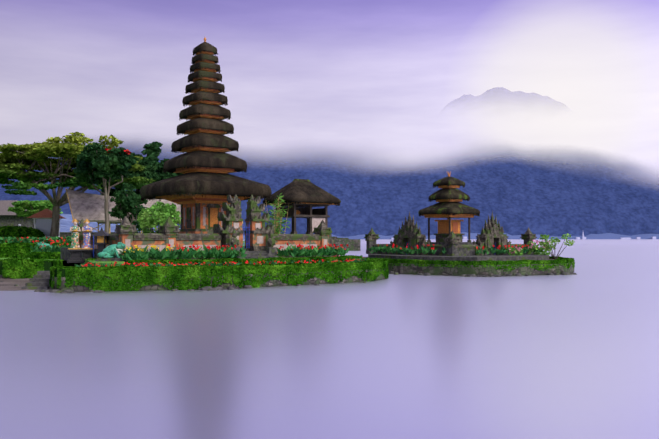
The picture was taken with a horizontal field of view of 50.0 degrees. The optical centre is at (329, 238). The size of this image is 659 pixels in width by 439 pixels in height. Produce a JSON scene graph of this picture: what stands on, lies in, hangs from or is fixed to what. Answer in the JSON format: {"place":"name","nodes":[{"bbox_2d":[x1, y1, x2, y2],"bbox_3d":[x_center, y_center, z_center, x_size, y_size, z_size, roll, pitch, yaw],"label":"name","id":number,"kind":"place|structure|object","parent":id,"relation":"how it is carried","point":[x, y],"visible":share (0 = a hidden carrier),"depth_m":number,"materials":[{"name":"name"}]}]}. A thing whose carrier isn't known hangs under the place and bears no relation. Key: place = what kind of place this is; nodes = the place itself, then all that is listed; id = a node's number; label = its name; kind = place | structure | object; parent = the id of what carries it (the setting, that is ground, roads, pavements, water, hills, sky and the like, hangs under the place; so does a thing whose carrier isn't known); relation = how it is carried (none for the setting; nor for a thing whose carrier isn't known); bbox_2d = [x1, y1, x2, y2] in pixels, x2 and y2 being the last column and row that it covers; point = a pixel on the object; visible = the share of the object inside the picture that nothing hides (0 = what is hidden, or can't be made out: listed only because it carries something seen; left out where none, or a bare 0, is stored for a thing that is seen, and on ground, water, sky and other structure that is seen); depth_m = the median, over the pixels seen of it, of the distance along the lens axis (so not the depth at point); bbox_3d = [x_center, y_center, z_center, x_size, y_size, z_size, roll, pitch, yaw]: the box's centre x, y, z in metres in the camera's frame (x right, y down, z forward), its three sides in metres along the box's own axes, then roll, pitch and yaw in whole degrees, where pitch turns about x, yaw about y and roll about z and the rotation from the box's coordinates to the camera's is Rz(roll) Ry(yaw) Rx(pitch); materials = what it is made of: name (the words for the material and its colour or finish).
{"place":"outdoors","nodes":[
{"label":"outdoors","id":0,"kind":"place"},
{"bbox_2d":[0,215,33,227],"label":"hall stone walls","id":1,"kind":"structure","parent":0,"point":[10,220],"depth_m":106.23,"materials":[{"name":"grey stone"}]},
{"bbox_2d":[0,200,26,214],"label":"building roof","id":2,"kind":"structure","parent":1,"relation":"on","point":[5,205],"depth_m":108.30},
{"bbox_2d":[0,275,50,290],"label":"mud beach","id":3,"kind":"structure","parent":0,"point":[7,284],"depth_m":29.82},
{"bbox_2d":[21,271,50,289],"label":"stone steps","id":4,"kind":"structure","parent":3,"relation":"on","point":[40,280],"depth_m":29.34,"materials":[{"name":"grey stone"}]},
{"bbox_2d":[37,242,52,250],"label":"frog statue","id":5,"kind":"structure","parent":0,"point":[40,244],"depth_m":57.13,"materials":[{"name":"stone"}]},
{"bbox_2d":[62,260,83,266],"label":"island soil","id":6,"kind":"structure","parent":0,"point":[65,262],"depth_m":35.03,"materials":[{"name":"black soil"}]},
{"bbox_2d":[95,242,126,260],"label":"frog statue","id":7,"kind":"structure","parent":6,"relation":"on","point":[109,252],"depth_m":33.86,"materials":[{"name":"stone"}]},
{"bbox_2d":[0,236,365,267],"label":"flower bed leaves","id":8,"kind":"object","parent":6,"relation":"on","point":[25,240],"visible":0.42,"depth_m":35.73,"materials":[{"name":"green plant"}]},
{"bbox_2d":[85,257,335,266],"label":"island terrace grass","id":9,"kind":"structure","parent":6,"relation":"on","point":[100,262],"depth_m":33.44,"materials":[{"name":"plant"}]},
{"bbox_2d":[140,42,340,203],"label":"thatched temple roofs","id":10,"kind":"structure","parent":9,"relation":"on","point":[211,183],"depth_m":41.72,"materials":[{"name":"brown wicker"}]},
{"bbox_2d":[293,179,309,180],"bbox_3d":[-1.750,-3.644,44.406,1.205,0.200,0.974,0,0,-1],"label":"ridge cap","id":11,"kind":"object","parent":10,"relation":"on","point":[301,180],"visible":0.57,"depth_m":44.28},
{"bbox_2d":[141,50,479,216],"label":"thatch fibre ends","id":12,"kind":"object","parent":10,"relation":"on","point":[193,146],"visible":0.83,"depth_m":42.33,"materials":[{"name":"brown wicker"}]},
{"bbox_2d":[266,203,288,233],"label":"bamboo canes","id":13,"kind":"object","parent":9,"relation":"on","point":[277,223],"visible":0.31,"depth_m":41.98,"materials":[{"name":"green plant"}]},
{"bbox_2d":[263,193,291,233],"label":"bamboo leaves","id":14,"kind":"object","parent":13,"relation":"attached to","point":[273,216],"visible":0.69,"depth_m":41.97,"materials":[{"name":"green plant"}]},
{"bbox_2d":[30,243,539,260],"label":"flower bed plants","id":15,"kind":"object","parent":9,"relation":"on","point":[153,253],"visible":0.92,"depth_m":38.68,"materials":[{"name":"green plant"}]},
{"bbox_2d":[123,244,174,252],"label":"yellow flowers","id":16,"kind":"object","parent":15,"relation":"on","point":[154,247],"visible":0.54,"depth_m":34.24,"materials":[{"name":"yellow plant"}]},
{"bbox_2d":[67,189,180,223],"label":"thatched roof","id":17,"kind":"structure","parent":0,"point":[88,206],"depth_m":73.37,"materials":[{"name":"grey wicker"}]},
{"bbox_2d":[60,214,244,239],"bbox_3d":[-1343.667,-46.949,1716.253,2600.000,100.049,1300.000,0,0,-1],"label":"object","id":18,"kind":"structure","parent":0,"point":[66,224],"depth_m":1719.66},
{"bbox_2d":[61,203,337,259],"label":"pavilion","id":19,"kind":"structure","parent":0,"point":[308,212],"depth_m":43.11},
{"bbox_2d":[172,51,233,201],"bbox_3d":[-7.533,-6.767,42.747,4.190,9.046,4.190,0,0,-1],"label":"red temple wood","id":20,"kind":"object","parent":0,"point":[190,199],"visible":0.19,"depth_m":42.13,"materials":[{"name":"brown wood"}]},
{"bbox_2d":[81,207,326,251],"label":"temple panels","id":21,"kind":"object","parent":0,"point":[316,221],"visible":0.38,"depth_m":39.30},
{"bbox_2d":[183,203,225,228],"bbox_3d":[-7.533,-1.334,42.747,2.933,1.500,2.933,0,0,-1],"label":"meru temple brick","id":22,"kind":"object","parent":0,"point":[202,205],"visible":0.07,"depth_m":41.68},
{"bbox_2d":[78,194,333,259],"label":"temple wall","id":23,"kind":"structure","parent":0,"point":[233,209],"depth_m":38.55,"materials":[{"name":"grey stone"}]},
{"bbox_2d":[242,222,249,247],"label":"blue temple gate","id":24,"kind":"structure","parent":23,"relation":"attached to","point":[246,234],"depth_m":39.01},
{"bbox_2d":[156,38,337,226],"bbox_3d":[-5.011,-6.484,43.162,11.209,11.560,6.847,0,0,-1],"label":"carved gold wood","id":25,"kind":"object","parent":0,"point":[213,215],"visible":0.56,"depth_m":42.06,"materials":[{"name":"brown wood"}]},
{"bbox_2d":[0,239,658,438],"bbox_3d":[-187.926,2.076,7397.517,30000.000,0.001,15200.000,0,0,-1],"label":"lake water","id":26,"kind":"structure","parent":0,"point":[404,356],"depth_m":12.25,"materials":[{"name":"purple liquid"}]},
{"bbox_2d":[51,268,386,291],"bbox_3d":[-6.848,1.986,41.205,17.772,0.980,24.275,0,0,-22],"label":"hedge","id":27,"kind":"object","parent":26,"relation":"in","point":[268,283],"visible":0.23,"depth_m":29.62,"materials":[{"name":"green plant"}]},
{"bbox_2d":[0,271,576,292],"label":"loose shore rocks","id":28,"kind":"object","parent":26,"relation":"in","point":[208,288],"visible":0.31,"depth_m":29.34,"materials":[{"name":"stone"}]},
{"bbox_2d":[388,262,573,275],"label":"stone retaining wall","id":29,"kind":"structure","parent":26,"relation":"in","point":[452,271],"depth_m":40.07,"materials":[{"name":"grey stone"}]},
{"bbox_2d":[368,254,548,260],"bbox_3d":[8.415,1.266,47.733,11.601,0.420,14.565,0,0,-1],"label":"terrace stone","id":30,"kind":"object","parent":29,"relation":"on","point":[483,257],"visible":0.42,"depth_m":42.08,"materials":[{"name":"grey stone"}]},
{"bbox_2d":[509,240,549,253],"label":"pink flowers","id":31,"kind":"object","parent":30,"relation":"on","point":[519,248],"visible":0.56,"depth_m":46.79,"materials":[{"name":"pink plant"}]},
{"bbox_2d":[0,135,658,236],"bbox_3d":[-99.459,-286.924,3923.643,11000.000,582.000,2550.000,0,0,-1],"label":"forested mountain","id":32,"kind":"structure","parent":0,"point":[549,194],"depth_m":2887.21,"materials":[{"name":"blue plant"}]},
{"bbox_2d":[243,232,658,238],"bbox_3d":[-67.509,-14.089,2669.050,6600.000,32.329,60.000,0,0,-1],"label":"shore treeline","id":33,"kind":"object","parent":32,"relation":"on","point":[600,236],"visible":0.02,"depth_m":2670.57,"materials":[{"name":"blue"}]},
{"bbox_2d":[0,0,658,177],"label":"sky","id":34,"kind":"structure","parent":0,"point":[352,75],"materials":[{"name":"purple"}]},
{"bbox_2d":[364,211,536,255],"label":"wall","id":35,"kind":"structure","parent":0,"point":[488,237],"depth_m":46.11,"materials":[{"name":"grey stone"}]},
{"bbox_2d":[428,217,469,239],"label":"wooden posts","id":36,"kind":"object","parent":35,"relation":"attached to","point":[449,218],"visible":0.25,"depth_m":48.94,"materials":[{"name":"brown wood"}]},
{"bbox_2d":[421,171,476,233],"bbox_3d":[8.313,-2.535,49.131,4.051,4.341,4.051,0,0,-1],"label":"gold meru wood","id":37,"kind":"object","parent":35,"relation":"on","point":[443,226],"visible":0.77,"depth_m":48.73,"materials":[{"name":"wood"}]},
{"bbox_2d":[418,176,479,214],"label":"thatched roof","id":38,"kind":"structure","parent":37,"relation":"on","point":[449,207],"depth_m":48.36,"materials":[{"name":"brown wicker"}]},
{"bbox_2d":[442,188,457,231],"bbox_3d":[8.316,-2.034,49.091,1.094,3.180,1.169,0,0,-1],"label":"meru wood","id":39,"kind":"object","parent":35,"relation":"attached to","point":[454,226],"visible":0.29,"depth_m":48.67,"materials":[{"name":"orange wood"}]},
{"bbox_2d":[388,87,657,176],"bbox_3d":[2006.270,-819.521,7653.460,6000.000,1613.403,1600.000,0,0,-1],"label":"mountain","id":40,"kind":"structure","parent":0,"point":[523,93],"depth_m":7304.03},
{"bbox_2d":[391,232,655,238],"bbox_3d":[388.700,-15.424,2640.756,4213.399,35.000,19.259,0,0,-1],"label":"distant buildings","id":41,"kind":"structure","parent":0,"point":[583,237],"depth_m":2652.87,"materials":[{"name":"white"}]},
{"label":"shore lawn","id":42,"kind":"structure","parent":0,"visible":0},
{"bbox_2d":[7,200,62,226],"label":"tree","id":43,"kind":"object","parent":42,"relation":"on","point":[31,207],"visible":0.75,"depth_m":93.47,"materials":[{"name":"green plant"}]},
{"bbox_2d":[44,259,77,266],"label":"garden terrace grass","id":44,"kind":"structure","parent":42,"relation":"on","point":[62,261],"depth_m":39.66,"materials":[{"name":"green plant"}]},
{"bbox_2d":[67,219,82,262],"bbox_3d":[-13.527,0.091,37.571,0.800,2.370,0.800,0,0,-21],"label":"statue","id":45,"kind":"object","parent":44,"relation":"on","point":[74,249],"visible":0.98,"depth_m":37.40,"materials":[{"name":"black stone"}]},
{"bbox_2d":[81,219,94,262],"bbox_3d":[-13.012,0.091,37.884,0.800,2.370,0.800,0,0,-26],"label":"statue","id":46,"kind":"object","parent":44,"relation":"on","point":[87,251],"visible":0.77,"depth_m":37.73,"materials":[{"name":"black stone"}]},
{"bbox_2d":[92,227,108,257],"bbox_3d":[-11.614,0.341,36.019,0.800,1.870,0.800,0,0,-1],"label":"garden lantern","id":47,"kind":"object","parent":44,"relation":"on","point":[101,235],"visible":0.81,"depth_m":35.82,"materials":[{"name":"black stone"}]},
{"bbox_2d":[0,132,155,241],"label":"tree","id":48,"kind":"object","parent":42,"relation":"on","point":[15,159],"visible":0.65,"depth_m":76.61,"materials":[{"name":"green plant"}]},
{"bbox_2d":[73,142,138,232],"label":"tree","id":49,"kind":"object","parent":42,"relation":"on","point":[97,163],"visible":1,"depth_m":68.64,"materials":[{"name":"green plant"}]},
{"bbox_2d":[60,232,159,237],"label":"brick wall panels","id":50,"kind":"object","parent":42,"relation":"on","point":[64,234],"depth_m":98.70,"materials":[{"name":"orange brick"}]},
{"bbox_2d":[108,183,150,232],"bbox_3d":[-16.767,-1.454,59.711,3.856,6.594,3.490,0,0,-1],"label":"tree","id":51,"kind":"object","parent":42,"relation":"on","point":[127,203],"visible":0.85,"depth_m":59.06,"materials":[{"name":"green plant"}]},
{"bbox_2d":[100,141,182,228],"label":"tree","id":52,"kind":"object","parent":42,"relation":"on","point":[153,169],"visible":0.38,"depth_m":84.61,"materials":[{"name":"green plant"}]},
{"bbox_2d":[66,189,242,232],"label":"stone trim","id":53,"kind":"structure","parent":42,"relation":"on","point":[104,223],"depth_m":72.10,"materials":[{"name":"stone"}]},
{"bbox_2d":[0,225,574,291],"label":"hedges","id":54,"kind":"object","parent":42,"relation":"on","point":[47,265],"visible":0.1,"depth_m":31.24,"materials":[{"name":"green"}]},
{"bbox_2d":[12,148,537,266],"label":"red flowers","id":55,"kind":"object","parent":54,"relation":"on","point":[208,247],"visible":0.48,"depth_m":36.39,"materials":[{"name":"red plant"}]},
{"bbox_2d":[332,237,359,250],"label":"stone wall","id":56,"kind":"structure","parent":42,"relation":"on","point":[353,244],"depth_m":122.03,"materials":[{"name":"grey stone"}]},
{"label":"terrace grass","id":57,"kind":"object","parent":42,"relation":"on","visible":0},
{"bbox_2d":[27,208,65,239],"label":"hut","id":58,"kind":"object","parent":57,"relation":"on","point":[42,220],"visible":0.5,"depth_m":84.06,"materials":[{"name":"white paint"}]},
{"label":"island soil","id":59,"kind":"structure","parent":0,"visible":0},
{"bbox_2d":[137,201,574,255],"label":"shrub leaves","id":60,"kind":"object","parent":59,"relation":"on","point":[148,218],"visible":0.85,"depth_m":38.63,"materials":[{"name":"green plant"}]},
{"bbox_2d":[545,240,568,258],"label":"plant stems","id":61,"kind":"object","parent":59,"relation":"on","point":[552,255],"visible":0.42,"depth_m":44.89,"materials":[{"name":"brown plant"}]}
]}

